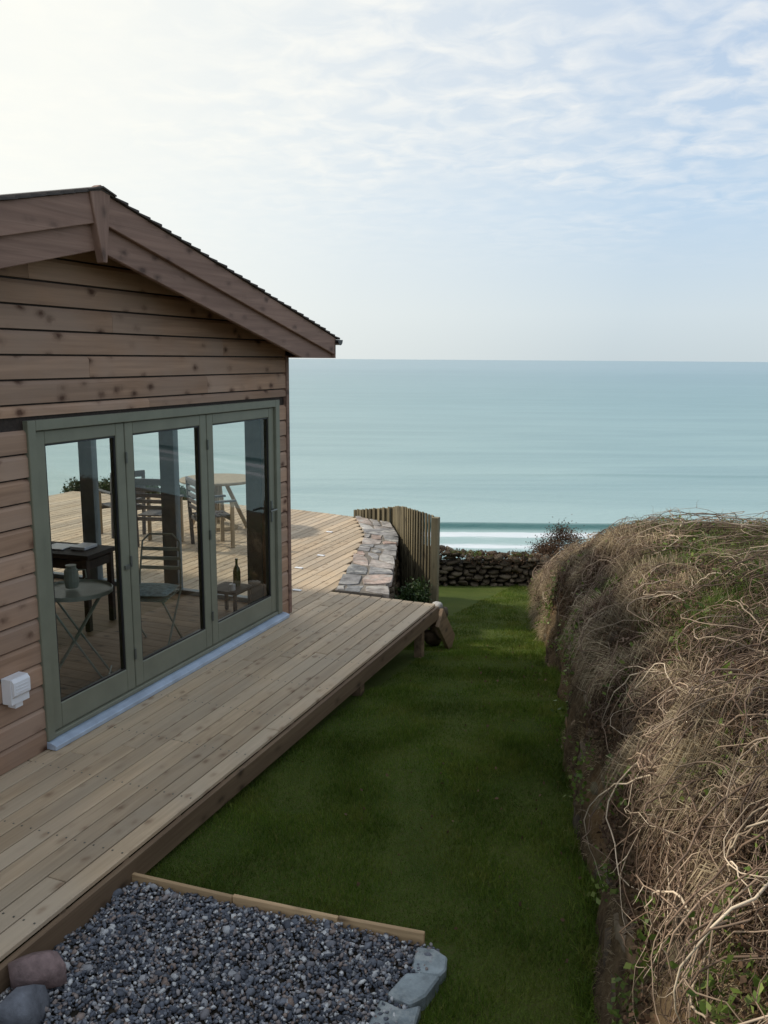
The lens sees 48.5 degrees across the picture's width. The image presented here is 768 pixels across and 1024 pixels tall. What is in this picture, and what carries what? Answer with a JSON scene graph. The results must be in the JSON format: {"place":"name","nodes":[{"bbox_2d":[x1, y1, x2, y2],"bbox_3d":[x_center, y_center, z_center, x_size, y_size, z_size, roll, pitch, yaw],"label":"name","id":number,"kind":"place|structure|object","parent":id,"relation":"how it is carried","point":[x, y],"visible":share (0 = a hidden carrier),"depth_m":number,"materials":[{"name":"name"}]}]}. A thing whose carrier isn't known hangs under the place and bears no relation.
{"place":"outdoors","nodes":[
{"label":"outdoors","id":0,"kind":"place"},
{"bbox_2d":[0,583,598,1023],"bbox_3d":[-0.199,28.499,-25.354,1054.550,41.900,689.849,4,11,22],"label":"lawn","id":1,"kind":"structure","parent":0,"point":[406,789],"depth_m":5.01,"materials":[{"name":"green plant"}]},
{"bbox_2d":[60,477,79,492],"bbox_3d":[-5.793,-0.391,16.476,0.875,0.694,0.792,4,11,22],"label":"shrub","id":2,"kind":"object","parent":1,"relation":"on","point":[74,485],"visible":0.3,"depth_m":16.33,"materials":[{"name":"green plant"}]},
{"bbox_2d":[145,478,159,493],"bbox_3d":[-4.394,-0.246,15.975,0.742,0.821,0.760,4,11,22],"label":"shrub","id":3,"kind":"object","parent":1,"relation":"on","point":[146,492],"visible":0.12,"depth_m":15.77,"materials":[{"name":"green plant"}]},
{"bbox_2d":[0,491,438,993],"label":"timber deck","id":4,"kind":"structure","parent":1,"relation":"on","point":[80,816],"depth_m":5.72,"materials":[{"name":"brown wood"}]},
{"bbox_2d":[77,476,109,493],"bbox_3d":[-5.426,-0.358,16.259,0.889,0.712,0.846,4,11,22],"label":"shrub","id":5,"kind":"object","parent":4,"relation":"on","point":[103,485],"visible":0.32,"depth_m":16.15,"materials":[{"name":"green plant"}]},
{"bbox_2d":[99,470,145,538],"bbox_3d":[-3.736,-0.143,12.142,0.520,0.931,0.542,-8,13,-40],"label":"garden chair","id":6,"kind":"object","parent":4,"relation":"on","point":[140,473],"visible":0.38,"depth_m":12.03,"materials":[{"name":"brown wood"}]},
{"bbox_2d":[135,478,183,546],"bbox_3d":[-3.034,-0.021,11.491,0.520,0.931,0.542,2,10,8],"label":"garden chair","id":7,"kind":"object","parent":4,"relation":"on","point":[153,511],"visible":0.5,"depth_m":11.26,"materials":[{"name":"brown wood"}]},
{"bbox_2d":[0,185,342,775],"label":"wooden cabin","id":8,"kind":"object","parent":4,"relation":"on","point":[122,322],"visible":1,"depth_m":6.05,"materials":[{"name":"brown wood"}]},
{"bbox_2d":[1,671,30,708],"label":"outdoor power socket","id":9,"kind":"object","parent":8,"relation":"attached to","point":[16,687],"visible":1,"depth_m":5.12,"materials":[{"name":"white plastic"}]},
{"bbox_2d":[54,564,112,677],"bbox_3d":[-2.299,0.842,6.378,0.550,0.904,0.550,-2,10,-12],"label":"bistro table","id":10,"kind":"object","parent":8,"relation":"on","point":[72,587],"visible":0.78,"depth_m":6.30,"materials":[{"name":"metal"}]},
{"bbox_2d":[51,541,116,631],"bbox_3d":[-2.968,0.655,7.859,0.900,0.730,0.440,3,11,16],"label":"side table","id":11,"kind":"object","parent":8,"relation":"on","point":[86,556],"visible":0.51,"depth_m":7.67,"materials":[{"name":"brown wood"}]},
{"bbox_2d":[22,400,289,750],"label":"folding glass doors","id":12,"kind":"structure","parent":8,"relation":"in","point":[68,718],"depth_m":6.22,"materials":[{"name":"green plastic"}]},
{"bbox_2d":[139,533,182,644],"bbox_3d":[-1.947,0.684,7.197,0.380,0.934,0.505,1,10,5],"label":"bistro folding chair","id":13,"kind":"object","parent":8,"relation":"on","point":[163,593],"visible":0.73,"depth_m":7.28,"materials":[{"name":"metal"}]},
{"bbox_2d":[217,581,253,611],"bbox_3d":[-1.464,0.847,8.150,0.320,0.270,0.320,4,11,22],"label":"stool","id":14,"kind":"object","parent":8,"relation":"on","point":[223,588],"visible":0.5,"depth_m":8.11,"materials":[{"name":"brown wood"}]},
{"bbox_2d":[229,583,235,590],"bbox_3d":[-1.423,0.698,8.008,0.060,0.075,0.058,4,11,22],"label":"cup","id":15,"kind":"object","parent":14,"relation":"on","point":[232,586],"visible":1,"depth_m":7.99,"materials":[{"name":"white ceramic"}]},
{"bbox_2d":[233,558,240,585],"bbox_3d":[-1.408,0.575,8.155,0.072,0.265,0.072,4,11,22],"label":"wine bottle","id":16,"kind":"object","parent":14,"relation":"on","point":[236,576],"visible":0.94,"depth_m":8.13,"materials":[{"name":"green glass"}]},
{"bbox_2d":[156,485,193,499],"bbox_3d":[-3.859,-0.268,15.671,1.015,0.756,0.768,22,24,64],"label":"shrub","id":17,"kind":"object","parent":4,"relation":"on","point":[183,490],"visible":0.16,"depth_m":15.56,"materials":[{"name":"green plant"}]},
{"bbox_2d":[185,476,236,547],"bbox_3d":[-2.311,-0.002,11.416,0.542,0.931,0.520,-5,12,-27],"label":"garden chair","id":18,"kind":"object","parent":4,"relation":"on","point":[221,513],"visible":0.59,"depth_m":11.38,"materials":[{"name":"brown wood"}]},
{"bbox_2d":[179,473,246,530],"bbox_3d":[-2.454,-0.128,12.658,1.120,0.750,1.120,4,11,22],"label":"round garden table","id":19,"kind":"object","parent":4,"relation":"on","point":[227,480],"visible":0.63,"depth_m":12.59,"materials":[{"name":"brown wood"}]},
{"bbox_2d":[382,541,400,644],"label":"face stones","id":20,"kind":"object","parent":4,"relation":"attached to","point":[393,590],"visible":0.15,"depth_m":11.21,"materials":[{"name":"grey stone"}]},
{"bbox_2d":[0,881,439,1023],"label":"gravel bed","id":21,"kind":"object","parent":1,"relation":"on","point":[135,953],"visible":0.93,"depth_m":3.75,"materials":[{"name":"grey gravel"}]},
{"bbox_2d":[0,984,49,1023],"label":"rock","id":22,"kind":"object","parent":21,"relation":"on","point":[27,1004],"visible":0.98,"depth_m":3.39,"materials":[{"name":"grey stone"}]},
{"bbox_2d":[8,950,66,989],"bbox_3d":[-1.479,1.964,3.629,0.242,0.188,0.212,4,11,22],"label":"rock","id":23,"kind":"object","parent":21,"relation":"on","point":[47,968],"visible":0.87,"depth_m":3.58,"materials":[{"name":"stone"}]},
{"bbox_2d":[132,872,424,945],"bbox_3d":[-0.571,1.970,4.168,1.584,0.160,0.031,3,11,17],"label":"timber edging","id":24,"kind":"object","parent":21,"relation":"on","point":[415,936],"visible":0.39,"depth_m":4.12,"materials":[{"name":"brown wood"}]},
{"bbox_2d":[369,1000,420,1023],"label":"edging stone slab","id":25,"kind":"structure","parent":21,"relation":"on","point":[412,1015],"depth_m":3.47,"materials":[{"name":"stone"}]},
{"bbox_2d":[388,973,438,1010],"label":"edging stone slab","id":26,"kind":"structure","parent":21,"relation":"on","point":[417,989],"depth_m":3.60,"materials":[{"name":"stone"}]},
{"bbox_2d":[412,947,446,984],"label":"edging stone slab","id":27,"kind":"structure","parent":21,"relation":"on","point":[437,966],"depth_m":3.77,"materials":[{"name":"stone"}]},
{"bbox_2d":[335,516,390,597],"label":"stone wall","id":28,"kind":"structure","parent":1,"relation":"on","point":[363,589],"depth_m":9.72,"materials":[{"name":"grey stone"}]},
{"bbox_2d":[337,516,398,598],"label":"cap slabs","id":29,"kind":"structure","parent":28,"relation":"on","point":[380,573],"depth_m":10.53,"materials":[{"name":"stone"}]},
{"bbox_2d":[354,506,439,602],"bbox_3d":[0.228,0.678,12.463,0.376,1.854,3.375,-3,11,-19],"label":"garden fence","id":30,"kind":"object","parent":1,"relation":"on","point":[417,557],"visible":0.49,"depth_m":11.48,"materials":[{"name":"brown wood"}]},
{"bbox_2d":[393,575,432,640],"bbox_3d":[0.314,1.362,10.172,1.016,1.355,0.954,4,11,22],"label":"shrub","id":31,"kind":"object","parent":1,"relation":"on","point":[418,593],"visible":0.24,"depth_m":9.95,"materials":[{"name":"green plant"}]},
{"bbox_2d":[406,607,447,645],"bbox_3d":[0.501,1.256,9.474,0.513,0.480,0.326,10,14,43],"label":"stone pile","id":32,"kind":"object","parent":1,"relation":"on","point":[432,636],"visible":0.31,"depth_m":9.39,"materials":[{"name":"brown stone"}]},
{"bbox_2d":[432,601,442,609],"bbox_3d":[0.587,1.019,9.316,0.104,0.076,0.173,-3,11,-17],"label":"pale stone","id":33,"kind":"object","parent":32,"relation":"on","point":[438,604],"visible":0.61,"depth_m":9.27,"materials":[{"name":"white stone"}]},
{"bbox_2d":[435,608,454,648],"bbox_3d":[0.657,1.270,9.116,0.040,0.569,0.579,4,11,22],"label":"leaning plank","id":34,"kind":"object","parent":1,"relation":"on","point":[445,630],"visible":0.82,"depth_m":9.04,"materials":[{"name":"brown wood"}]},
{"bbox_2d":[439,559,537,584],"bbox_3d":[0.990,1.427,15.598,16.000,1.080,0.400,0,10,0],"label":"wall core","id":35,"kind":"object","parent":1,"relation":"on","point":[456,579],"depth_m":15.39,"materials":[{"name":"stone"}]},
{"bbox_2d":[346,545,556,586],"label":"wall stones","id":36,"kind":"object","parent":35,"relation":"on","point":[454,575],"depth_m":15.22,"materials":[{"name":"grey stone"}]},
{"bbox_2d":[450,549,550,558],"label":"grass on wall","id":37,"kind":"structure","parent":35,"relation":"on","point":[485,553],"depth_m":15.34,"materials":[{"name":"plant"}]},
{"bbox_2d":[430,546,553,583],"bbox_3d":[0.496,1.388,15.418,11.062,1.675,0.498,0,10,0],"label":"ivy on wall","id":38,"kind":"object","parent":1,"relation":"on","point":[538,556],"visible":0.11,"depth_m":15.22,"materials":[{"name":"brown plant"}]},
{"bbox_2d":[521,514,588,559],"bbox_3d":[3.245,1.178,16.096,1.905,2.301,1.886,4,11,22],"label":"bush","id":39,"kind":"object","parent":1,"relation":"on","point":[548,548],"visible":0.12,"depth_m":15.82,"materials":[{"name":"brown plant"}]},
{"bbox_2d":[524,501,767,1023],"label":"hedge bank","id":40,"kind":"structure","parent":1,"relation":"on","point":[652,633],"depth_m":3.61,"materials":[{"name":"plant"}]},
{"bbox_2d":[0,0,767,361],"label":"sky","id":41,"kind":"structure","parent":0,"point":[551,180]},
{"bbox_2d":[45,359,767,559],"bbox_3d":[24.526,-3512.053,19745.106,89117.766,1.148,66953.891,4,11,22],"label":"sea","id":42,"kind":"structure","parent":0,"point":[505,456],"depth_m":407.30,"materials":[{"name":"liquid"}]}
]}

